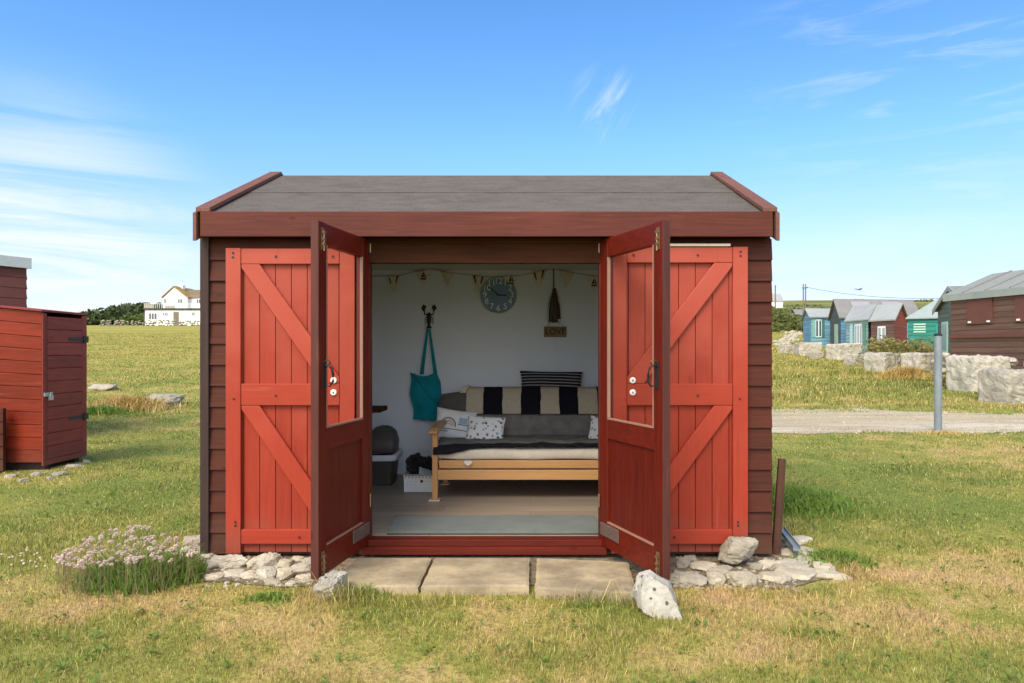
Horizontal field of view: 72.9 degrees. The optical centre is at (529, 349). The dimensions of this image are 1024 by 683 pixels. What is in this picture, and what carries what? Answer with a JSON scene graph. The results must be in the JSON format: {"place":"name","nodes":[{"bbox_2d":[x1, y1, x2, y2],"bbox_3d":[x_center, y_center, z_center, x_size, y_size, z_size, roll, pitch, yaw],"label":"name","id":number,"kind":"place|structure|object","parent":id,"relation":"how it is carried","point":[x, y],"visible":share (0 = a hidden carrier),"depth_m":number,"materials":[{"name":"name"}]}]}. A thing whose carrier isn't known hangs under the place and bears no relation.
{"place":"outdoors","nodes":[
{"label":"outdoors","id":0,"kind":"place"},
{"bbox_2d":[0,255,31,306],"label":"garden shed","id":1,"kind":"structure","parent":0,"point":[13,280],"depth_m":9.09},
{"bbox_2d":[99,320,199,325],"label":"stone wall","id":2,"kind":"structure","parent":0,"point":[143,323],"depth_m":123.63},
{"bbox_2d":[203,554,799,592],"bbox_3d":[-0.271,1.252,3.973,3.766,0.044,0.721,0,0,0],"label":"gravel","id":3,"kind":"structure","parent":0,"point":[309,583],"depth_m":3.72,"materials":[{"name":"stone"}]},
{"bbox_2d":[189,529,832,588],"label":"bare soil","id":4,"kind":"structure","parent":0,"point":[346,563],"depth_m":4.12,"materials":[{"name":"soil"}]},
{"bbox_2d":[202,560,219,569],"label":"stone","id":5,"kind":"object","parent":4,"relation":"on","point":[213,564],"visible":0.57,"depth_m":3.94,"materials":[{"name":"white stone"}]},
{"bbox_2d":[204,572,224,579],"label":"stone","id":6,"kind":"object","parent":4,"relation":"on","point":[215,576],"visible":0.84,"depth_m":3.77,"materials":[{"name":"stone"}]},
{"bbox_2d":[211,554,248,567],"bbox_3d":[-1.738,1.229,4.015,0.241,0.078,0.115,0,0,-5],"label":"stone","id":7,"kind":"object","parent":4,"relation":"on","point":[232,560],"visible":0.78,"depth_m":3.97,"materials":[{"name":"white stone"}]},
{"bbox_2d":[223,568,244,577],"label":"stone","id":8,"kind":"object","parent":4,"relation":"on","point":[234,573],"visible":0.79,"depth_m":3.81,"materials":[{"name":"white stone"}]},
{"bbox_2d":[240,570,255,578],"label":"stone","id":9,"kind":"object","parent":4,"relation":"on","point":[249,574],"visible":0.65,"depth_m":3.79,"materials":[{"name":"stone"}]},
{"bbox_2d":[246,555,259,567],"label":"stone","id":10,"kind":"object","parent":4,"relation":"on","point":[250,563],"visible":0.44,"depth_m":3.96,"materials":[{"name":"stone"}]},
{"bbox_2d":[255,566,276,579],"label":"stone","id":11,"kind":"object","parent":4,"relation":"on","point":[262,573],"visible":0.7,"depth_m":3.78,"materials":[{"name":"white stone"}]},
{"bbox_2d":[255,552,283,568],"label":"stone","id":12,"kind":"object","parent":4,"relation":"on","point":[268,559],"visible":0.66,"depth_m":3.94,"materials":[{"name":"white stone"}]},
{"bbox_2d":[263,577,280,585],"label":"stone","id":13,"kind":"object","parent":4,"relation":"on","point":[271,581],"visible":0.85,"depth_m":3.69,"materials":[{"name":"stone"}]},
{"bbox_2d":[276,566,294,580],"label":"stone","id":14,"kind":"object","parent":4,"relation":"on","point":[285,573],"visible":0.89,"depth_m":3.77,"materials":[{"name":"stone"}]},
{"bbox_2d":[275,559,295,569],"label":"stone","id":15,"kind":"object","parent":4,"relation":"on","point":[282,563],"visible":0.58,"depth_m":3.94,"materials":[{"name":"stone"}]},
{"bbox_2d":[291,563,310,571],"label":"stone","id":16,"kind":"object","parent":4,"relation":"on","point":[300,567],"visible":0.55,"depth_m":3.92,"materials":[{"name":"white stone"}]},
{"bbox_2d":[295,573,314,582],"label":"stone","id":17,"kind":"object","parent":4,"relation":"on","point":[302,578],"visible":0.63,"depth_m":3.75,"materials":[{"name":"stone"}]},
{"bbox_2d":[344,558,431,594],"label":"paving slab","id":18,"kind":"structure","parent":4,"relation":"on","point":[385,572],"depth_m":3.77,"materials":[{"name":"stone"}]},
{"bbox_2d":[421,558,529,594],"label":"paving slab","id":19,"kind":"structure","parent":4,"relation":"on","point":[486,576],"depth_m":3.70,"materials":[{"name":"stone"}]},
{"bbox_2d":[193,172,779,579],"bbox_3d":[-0.230,-0.035,5.102,3.510,2.631,3.119,0,0,0],"label":"beach hut","id":20,"kind":"object","parent":4,"relation":"on","point":[312,335],"visible":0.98,"depth_m":4.16,"materials":[{"name":"wood"}]},
{"bbox_2d":[311,220,370,579],"bbox_3d":[-1.020,0.254,3.878,0.102,1.848,0.661,0,0,10],"label":"door","id":21,"kind":"structure","parent":20,"relation":"in","point":[340,496],"depth_m":3.76,"materials":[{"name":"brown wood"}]},
{"bbox_2d":[372,406,387,412],"bbox_3d":[-1.527,0.550,5.485,0.744,0.200,0.270,0,0,0],"label":"wall shelf","id":22,"kind":"object","parent":20,"relation":"attached to","point":[377,409],"depth_m":5.39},
{"bbox_2d":[372,425,402,484],"bbox_3d":[-1.270,0.907,5.990,0.300,0.484,0.350,0,0,0],"label":"waste bin","id":23,"kind":"object","parent":20,"relation":"on","point":[387,451],"visible":0.76,"depth_m":5.92,"materials":[{"name":"grey plastic"}]},
{"bbox_2d":[403,471,438,491],"bbox_3d":[-0.891,1.076,5.699,0.273,0.144,0.214,0,0,0],"label":"storage basket","id":24,"kind":"object","parent":20,"relation":"on","point":[417,482],"visible":0.75,"depth_m":5.60,"materials":[{"name":"white plastic"}]},
{"bbox_2d":[405,452,431,473],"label":"folded clothes","id":25,"kind":"object","parent":24,"relation":"in","point":[415,462],"visible":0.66,"depth_m":5.66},
{"bbox_2d":[421,304,436,327],"bbox_3d":[-0.935,-0.311,6.395,0.148,0.221,0.074,0,0,0],"label":"lobster hook","id":26,"kind":"object","parent":20,"relation":"attached to","point":[428,317],"visible":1,"depth_m":6.40,"materials":[{"name":"black metal"}]},
{"bbox_2d":[410,329,441,420],"bbox_3d":[-0.955,0.229,6.367,0.298,0.847,0.071,0,0,0],"label":"tote bag","id":27,"kind":"object","parent":26,"relation":"hanging from","point":[425,394],"visible":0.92,"depth_m":6.35,"materials":[{"name":"teal fabric"}]},
{"bbox_2d":[372,269,597,292],"bbox_3d":[-0.333,-0.643,6.399,2.846,0.234,0.014,0,0,0],"label":"bunting","id":28,"kind":"object","parent":20,"relation":"hanging from","point":[423,275],"visible":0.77,"depth_m":6.40,"materials":[{"name":"multicoloured fabric"}]},
{"bbox_2d":[387,515,597,533],"bbox_3d":[-0.225,1.138,4.525,1.399,0.016,0.430,0,0,0],"label":"doormat","id":29,"kind":"object","parent":20,"relation":"on","point":[493,524],"visible":0.98,"depth_m":4.49,"materials":[{"name":"fabric"}]},
{"bbox_2d":[480,277,516,312],"bbox_3d":[-0.292,-0.510,6.413,0.344,0.344,0.020,0,0,0],"label":"wall clock","id":30,"kind":"object","parent":20,"relation":"attached to","point":[498,294],"depth_m":6.41,"materials":[{"name":"teal metal"}]},
{"bbox_2d":[428,392,597,501],"bbox_3d":[0.183,0.759,5.786,1.990,0.780,1.120,0,0,0],"label":"futon sofa","id":31,"kind":"object","parent":20,"relation":"on","point":[548,457],"visible":0.32,"depth_m":5.29,"materials":[{"name":"brown wood"}]},
{"bbox_2d":[433,415,597,454],"bbox_3d":[0.203,0.680,5.659,1.876,0.231,0.824,0,0,0],"label":"throw blanket","id":32,"kind":"object","parent":31,"relation":"on","point":[544,430],"visible":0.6,"depth_m":5.92,"materials":[{"name":"fabric"}]},
{"bbox_2d":[436,407,476,437],"bbox_3d":[-0.634,0.630,5.861,0.345,0.270,0.116,8,-25,-2],"label":"cushion","id":33,"kind":"object","parent":32,"relation":"on","point":[456,425],"visible":0.71,"depth_m":5.82,"materials":[{"name":"white fabric"}]},
{"bbox_2d":[466,415,505,438],"bbox_3d":[-0.370,0.661,5.761,0.325,0.235,0.105,3,-27,5],"label":"cushion","id":34,"kind":"object","parent":32,"relation":"on","point":[485,427],"visible":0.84,"depth_m":5.72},
{"bbox_2d":[460,386,597,413],"bbox_3d":[0.255,0.441,6.184,1.751,0.244,0.262,0,0,0],"label":"striped throw","id":35,"kind":"object","parent":31,"relation":"on","point":[531,400],"visible":0.77,"depth_m":6.11,"materials":[{"name":"beige fabric"}]},
{"bbox_2d":[520,371,581,386],"bbox_3d":[0.191,0.302,6.299,0.575,0.225,0.127,1,-12,0],"label":"cushion","id":36,"kind":"object","parent":31,"relation":"on","point":[548,379],"visible":0.68,"depth_m":6.26,"materials":[{"name":"fabric"}]},
{"bbox_2d":[588,415,597,438],"bbox_3d":[0.622,0.688,5.819,0.260,0.250,0.104,13,-27,-2],"label":"cushion","id":37,"kind":"object","parent":31,"relation":"on","point":[593,433],"visible":0.23,"depth_m":5.79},
{"bbox_2d":[547,268,560,323],"bbox_3d":[0.229,-0.493,6.400,0.130,0.527,0.074,0,0,-33],"label":"fish ornament","id":38,"kind":"object","parent":20,"relation":"hanging from","point":[554,311],"visible":1,"depth_m":6.37,"materials":[{"name":"wood"}]},
{"bbox_2d":[544,322,566,336],"bbox_3d":[0.233,-0.204,6.398,0.208,0.168,0.022,0,0,0],"label":"wooden sign","id":39,"kind":"object","parent":20,"relation":"attached to","point":[555,331],"visible":1,"depth_m":6.39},
{"bbox_2d":[598,220,669,579],"bbox_3d":[0.543,0.254,3.870,0.102,1.848,0.712,0,0,-21],"label":"door","id":40,"kind":"structure","parent":20,"relation":"in","point":[635,457],"depth_m":3.76,"materials":[{"name":"red wood"}]},
{"bbox_2d":[535,558,636,604],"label":"paving slab","id":41,"kind":"structure","parent":4,"relation":"on","point":[558,574],"depth_m":3.63,"materials":[{"name":"stone"}]},
{"bbox_2d":[676,557,690,567],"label":"stone","id":42,"kind":"object","parent":4,"relation":"on","point":[682,562],"visible":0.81,"depth_m":3.98,"materials":[{"name":"grey stone"}]},
{"bbox_2d":[667,571,708,587],"bbox_3d":[0.847,1.236,3.730,0.234,0.082,0.134,0,0,2],"label":"stone","id":43,"kind":"object","parent":4,"relation":"on","point":[687,579],"visible":0.9,"depth_m":3.68,"materials":[{"name":"grey stone"}]},
{"bbox_2d":[690,561,716,571],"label":"stone","id":44,"kind":"object","parent":4,"relation":"on","point":[704,566],"visible":0.76,"depth_m":3.96,"materials":[{"name":"stone"}]},
{"bbox_2d":[706,570,725,586],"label":"stone","id":45,"kind":"object","parent":4,"relation":"on","point":[717,578],"visible":0.88,"depth_m":3.71,"materials":[{"name":"stone"}]},
{"bbox_2d":[708,566,728,574],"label":"stone","id":46,"kind":"object","parent":4,"relation":"on","point":[721,569],"visible":0.42,"depth_m":3.90,"materials":[{"name":"grey stone"}]},
{"bbox_2d":[718,536,758,563],"bbox_3d":[1.218,1.162,4.052,0.242,0.143,0.184,0,0,0],"label":"stone","id":47,"kind":"object","parent":4,"relation":"on","point":[736,550],"visible":1,"depth_m":3.99,"materials":[{"name":"grey stone"}]},
{"bbox_2d":[724,571,758,586],"bbox_3d":[1.141,1.236,3.738,0.197,0.086,0.096,0,0,-2],"label":"stone","id":48,"kind":"object","parent":4,"relation":"on","point":[745,577],"visible":0.86,"depth_m":3.72,"materials":[{"name":"stone"}]},
{"bbox_2d":[749,562,762,569],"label":"stone","id":49,"kind":"object","parent":4,"relation":"on","point":[756,566],"visible":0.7,"depth_m":3.96,"materials":[{"name":"grey stone"}]},
{"bbox_2d":[757,559,782,569],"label":"stone","id":50,"kind":"object","parent":4,"relation":"on","point":[768,564],"visible":0.69,"depth_m":3.97,"materials":[{"name":"stone"}]},
{"bbox_2d":[758,571,787,583],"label":"stone","id":51,"kind":"object","parent":4,"relation":"on","point":[777,577],"visible":0.84,"depth_m":3.76,"materials":[{"name":"stone"}]},
{"bbox_2d":[772,458,785,554],"bbox_3d":[1.532,0.971,4.270,0.083,0.601,0.056,0,0,0],"label":"rusty post","id":52,"kind":"object","parent":4,"relation":"on","point":[778,513],"visible":0.86,"depth_m":4.25,"materials":[{"name":"metal"}]},
{"bbox_2d":[0,300,1023,682],"bbox_3d":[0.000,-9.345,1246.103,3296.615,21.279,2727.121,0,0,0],"label":"ground","id":53,"kind":"structure","parent":0,"point":[390,662],"depth_m":3.46,"materials":[{"name":"green plant"}]},
{"bbox_2d":[0,408,5,472],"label":"slatted panel","id":54,"kind":"object","parent":53,"relation":"on","point":[2,439],"visible":1,"depth_m":6.98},
{"bbox_2d":[0,547,62,582],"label":"thrift plant","id":55,"kind":"object","parent":53,"relation":"on","point":[23,563],"visible":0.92,"depth_m":3.85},
{"bbox_2d":[0,305,88,469],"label":"storage locker","id":56,"kind":"object","parent":53,"relation":"on","point":[43,377],"visible":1,"depth_m":7.14,"materials":[{"name":"red wood"}]},
{"bbox_2d":[87,384,118,390],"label":"boulder","id":57,"kind":"object","parent":53,"relation":"on","point":[100,387],"visible":0.73,"depth_m":17.57,"materials":[{"name":"stone"}]},
{"bbox_2d":[87,404,150,416],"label":"weed clump","id":58,"kind":"object","parent":53,"relation":"on","point":[103,410],"visible":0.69,"depth_m":12.78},
{"bbox_2d":[77,302,162,324],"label":"scrub","id":59,"kind":"object","parent":53,"relation":"on","point":[113,313],"visible":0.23,"depth_m":189.49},
{"bbox_2d":[118,313,144,324],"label":"bush","id":60,"kind":"object","parent":53,"relation":"on","point":[140,317],"visible":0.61,"depth_m":163.87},
{"bbox_2d":[53,525,215,609],"bbox_3d":[-2.201,1.127,3.868,0.788,0.257,1.098,0,0,-40],"label":"thrift plant","id":61,"kind":"object","parent":53,"relation":"on","point":[153,571],"visible":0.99,"depth_m":3.65,"materials":[{"name":"green plant"}]},
{"bbox_2d":[87,392,190,416],"bbox_3d":[-7.941,1.001,13.527,2.299,0.401,1.926,0,0,-33],"label":"dry grass tuft","id":62,"kind":"object","parent":53,"relation":"on","point":[142,403],"visible":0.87,"depth_m":13.39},
{"bbox_2d":[146,393,185,405],"bbox_3d":[-7.673,1.068,14.494,0.897,0.300,0.772,0,0,27],"label":"boulder","id":63,"kind":"object","parent":53,"relation":"on","point":[176,398],"visible":0.58,"depth_m":14.28,"materials":[{"name":"grey stone"}]},
{"bbox_2d":[143,281,199,324],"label":"white house","id":64,"kind":"structure","parent":53,"relation":"on","point":[181,302],"depth_m":140.00,"materials":[{"name":"paint"}]},
{"bbox_2d":[182,535,199,545],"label":"stone","id":65,"kind":"object","parent":53,"relation":"on","point":[196,538],"visible":0.54,"depth_m":4.45,"materials":[{"name":"stone"}]},
{"bbox_2d":[231,590,305,606],"bbox_3d":[-1.296,1.238,3.495,0.394,0.049,0.205,0,0,-23],"label":"weed clump","id":66,"kind":"object","parent":53,"relation":"on","point":[265,598],"visible":0.93,"depth_m":3.47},
{"bbox_2d":[312,570,347,601],"bbox_3d":[-1.012,1.203,3.519,0.170,0.152,0.160,0,0,-1],"label":"stone","id":67,"kind":"object","parent":53,"relation":"on","point":[336,576],"visible":0.74,"depth_m":3.46,"materials":[{"name":"stone"}]},
{"bbox_2d":[336,581,386,599],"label":"weed clump","id":68,"kind":"object","parent":53,"relation":"on","point":[362,589],"visible":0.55,"depth_m":3.52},
{"bbox_2d":[0,444,1023,682],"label":"lawn weeds","id":69,"kind":"object","parent":53,"relation":"on","point":[153,634],"visible":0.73,"depth_m":2.98,"materials":[{"name":"plant"}]},
{"bbox_2d":[632,570,681,619],"bbox_3d":[0.609,1.184,3.325,0.219,0.227,0.190,0,0,0],"label":"stone","id":70,"kind":"object","parent":53,"relation":"on","point":[651,591],"visible":0.98,"depth_m":3.27,"materials":[{"name":"stone"}]},
{"bbox_2d":[772,294,783,307],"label":"hill house","id":71,"kind":"structure","parent":53,"relation":"on","point":[779,301],"depth_m":170.12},
{"bbox_2d":[779,345,794,353],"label":"limestone block","id":72,"kind":"structure","parent":53,"relation":"on","point":[786,349],"depth_m":48.24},
{"bbox_2d":[772,330,802,345],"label":"spoil rubble","id":73,"kind":"object","parent":53,"relation":"on","point":[786,339],"visible":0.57,"depth_m":62.53,"materials":[{"name":"stone"}]},
{"bbox_2d":[781,547,798,555],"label":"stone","id":74,"kind":"object","parent":53,"relation":"on","point":[785,551],"visible":0.48,"depth_m":4.26,"materials":[{"name":"stone"}]},
{"bbox_2d":[776,559,809,568],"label":"paving stone","id":75,"kind":"object","parent":53,"relation":"on","point":[795,563],"visible":0.53,"depth_m":4.04,"materials":[{"name":"stone"}]},
{"bbox_2d":[774,567,816,579],"bbox_3d":[1.479,1.260,3.883,0.222,0.048,0.178,0,0,38],"label":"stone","id":76,"kind":"object","parent":53,"relation":"on","point":[800,574],"visible":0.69,"depth_m":3.85,"materials":[{"name":"stone"}]},
{"bbox_2d":[793,535,812,543],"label":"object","id":77,"kind":"object","parent":53,"relation":"on","point":[802,538],"visible":0.61,"depth_m":4.58,"materials":[{"name":"stone"}]},
{"bbox_2d":[791,546,817,554],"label":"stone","id":78,"kind":"object","parent":53,"relation":"on","point":[804,548],"visible":0.42,"depth_m":4.29,"materials":[{"name":"stone"}]},
{"bbox_2d":[782,526,800,550],"bbox_3d":[1.641,1.192,4.396,0.044,0.039,0.436,0,0,8],"label":"metal channel","id":79,"kind":"object","parent":78,"relation":"on","point":[791,541],"visible":0.81,"depth_m":4.33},
{"bbox_2d":[794,342,821,355],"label":"limestone block","id":80,"kind":"structure","parent":53,"relation":"on","point":[801,348],"depth_m":45.81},
{"bbox_2d":[800,567,825,577],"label":"paving stone","id":81,"kind":"object","parent":53,"relation":"on","point":[818,573],"visible":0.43,"depth_m":3.89,"materials":[{"name":"stone"}]},
{"bbox_2d":[806,352,823,358],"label":"limestone block","id":82,"kind":"structure","parent":53,"relation":"on","point":[814,355],"depth_m":41.36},
{"bbox_2d":[801,308,829,347],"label":"light blue hut","id":83,"kind":"object","parent":53,"relation":"on","point":[816,325],"visible":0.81,"depth_m":54.07,"materials":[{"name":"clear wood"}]},
{"bbox_2d":[815,319,821,336],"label":"window","id":84,"kind":"structure","parent":83,"relation":"in","point":[818,322],"depth_m":53.97,"materials":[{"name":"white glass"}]},
{"bbox_2d":[776,626,861,641],"bbox_3d":[1.277,1.251,3.062,0.388,0.032,0.177,0,0,0],"label":"weed clump","id":85,"kind":"object","parent":53,"relation":"on","point":[815,631],"visible":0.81,"depth_m":3.06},
{"bbox_2d":[812,561,836,570],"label":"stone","id":86,"kind":"object","parent":53,"relation":"on","point":[816,564],"visible":0.63,"depth_m":4.01,"materials":[{"name":"stone"}]},
{"bbox_2d":[779,546,881,572],"bbox_3d":[1.838,1.226,4.141,0.618,0.098,0.431,0,0,-17],"label":"weed clump","id":87,"kind":"object","parent":53,"relation":"on","point":[843,554],"visible":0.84,"depth_m":4.12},
{"bbox_2d":[813,569,852,579],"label":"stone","id":88,"kind":"object","parent":53,"relation":"on","point":[835,575],"visible":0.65,"depth_m":3.84,"materials":[{"name":"stone"}]},
{"bbox_2d":[772,480,901,530],"bbox_3d":[2.227,1.204,5.740,1.511,0.136,1.716,0,0,30],"label":"weed clump","id":89,"kind":"object","parent":53,"relation":"on","point":[805,500],"visible":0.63,"depth_m":5.49,"materials":[{"name":"plant"}]},
{"bbox_2d":[825,343,860,359],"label":"limestone block","id":90,"kind":"structure","parent":53,"relation":"on","point":[837,351],"depth_m":39.99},
{"bbox_2d":[772,299,933,331],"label":"hillside scrub","id":91,"kind":"object","parent":53,"relation":"on","point":[782,319],"visible":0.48,"depth_m":80.25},
{"bbox_2d":[843,354,864,365],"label":"limestone block","id":92,"kind":"structure","parent":53,"relation":"on","point":[849,359],"depth_m":33.52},
{"bbox_2d":[844,304,877,354],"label":"pale teal hut","id":93,"kind":"object","parent":53,"relation":"on","point":[858,327],"visible":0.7,"depth_m":44.41,"materials":[{"name":"blue wood"}]},
{"bbox_2d":[854,324,861,344],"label":"window","id":94,"kind":"structure","parent":93,"relation":"in","point":[857,327],"depth_m":44.21,"materials":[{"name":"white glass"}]},
{"bbox_2d":[827,299,917,343],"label":"slate blue hut","id":95,"kind":"object","parent":53,"relation":"on","point":[840,309],"visible":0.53,"depth_m":50.72,"materials":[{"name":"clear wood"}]},
{"bbox_2d":[864,352,900,371],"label":"limestone block","id":96,"kind":"structure","parent":53,"relation":"on","point":[876,361],"depth_m":29.23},
{"bbox_2d":[868,303,907,351],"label":"brown red hut","id":97,"kind":"object","parent":53,"relation":"on","point":[888,320],"visible":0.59,"depth_m":42.20,"materials":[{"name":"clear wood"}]},
{"bbox_2d":[878,326,885,344],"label":"window","id":98,"kind":"structure","parent":97,"relation":"in","point":[881,329],"depth_m":41.90,"materials":[{"name":"white glass"}]},
{"bbox_2d":[862,363,933,379],"bbox_3d":[13.916,0.781,25.646,3.258,0.668,1.576,0,0,0],"label":"dry grass tuft","id":99,"kind":"object","parent":53,"relation":"on","point":[908,371],"visible":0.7,"depth_m":25.39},
{"bbox_2d":[854,334,945,387],"bbox_3d":[16.007,0.233,28.493,4.897,2.056,17.067,0,0,25],"label":"bracken","id":100,"kind":"object","parent":53,"relation":"on","point":[906,347],"visible":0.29,"depth_m":32.82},
{"bbox_2d":[905,298,938,351],"bbox_3d":[21.581,-0.907,36.397,3.240,3.611,2.840,0,0,29],"label":"green hut","id":101,"kind":"object","parent":53,"relation":"on","point":[923,321],"visible":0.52,"depth_m":35.72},
{"bbox_2d":[900,352,944,372],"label":"limestone block","id":102,"kind":"structure","parent":53,"relation":"on","point":[922,359],"depth_m":26.61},
{"bbox_2d":[934,333,941,430],"bbox_3d":[6.268,0.552,10.646,0.116,1.614,0.116,0,0,0],"label":"metal post","id":103,"kind":"object","parent":53,"relation":"on","point":[937,381],"visible":0.87,"depth_m":10.60,"materials":[{"name":"metal"}]},
{"bbox_2d":[932,286,962,354],"bbox_3d":[19.112,-0.655,27.642,4.335,3.930,5.128,0,0,18],"label":"grey hut","id":104,"kind":"object","parent":53,"relation":"on","point":[942,308],"visible":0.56,"depth_m":29.13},
{"bbox_2d":[941,321,947,352],"bbox_3d":[17.529,-0.540,29.293,0.051,1.300,0.900,0,0,18],"label":"door","id":105,"kind":"structure","parent":104,"relation":"in","point":[944,325],"depth_m":29.22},
{"bbox_2d":[903,429,991,435],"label":"dry grass tuft","id":106,"kind":"object","parent":53,"relation":"on","point":[946,432],"visible":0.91,"depth_m":10.29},
{"bbox_2d":[930,353,1023,385],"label":"rubble wall","id":107,"kind":"structure","parent":53,"relation":"on","point":[1013,361],"depth_m":21.15,"materials":[{"name":"stone"}]},
{"bbox_2d":[945,355,1010,392],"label":"limestone block","id":108,"kind":"structure","parent":53,"relation":"on","point":[962,373],"depth_m":19.08,"materials":[{"name":"stone"}]},
{"bbox_2d":[943,270,1023,368],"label":"brown hut","id":109,"kind":"object","parent":53,"relation":"on","point":[987,315],"visible":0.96,"depth_m":22.77,"materials":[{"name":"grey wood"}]},
{"bbox_2d":[978,368,1023,404],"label":"limestone block","id":110,"kind":"structure","parent":53,"relation":"on","point":[1002,386],"depth_m":16.19,"materials":[{"name":"stone"}]},
{"bbox_2d":[0,0,1023,312],"label":"sky","id":111,"kind":"structure","parent":0,"point":[885,138],"materials":[{"name":"blue"}]},
{"bbox_2d":[772,408,1023,433],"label":"gravel track","id":112,"kind":"structure","parent":0,"point":[954,422],"depth_m":11.97,"materials":[{"name":"gravel"}]},
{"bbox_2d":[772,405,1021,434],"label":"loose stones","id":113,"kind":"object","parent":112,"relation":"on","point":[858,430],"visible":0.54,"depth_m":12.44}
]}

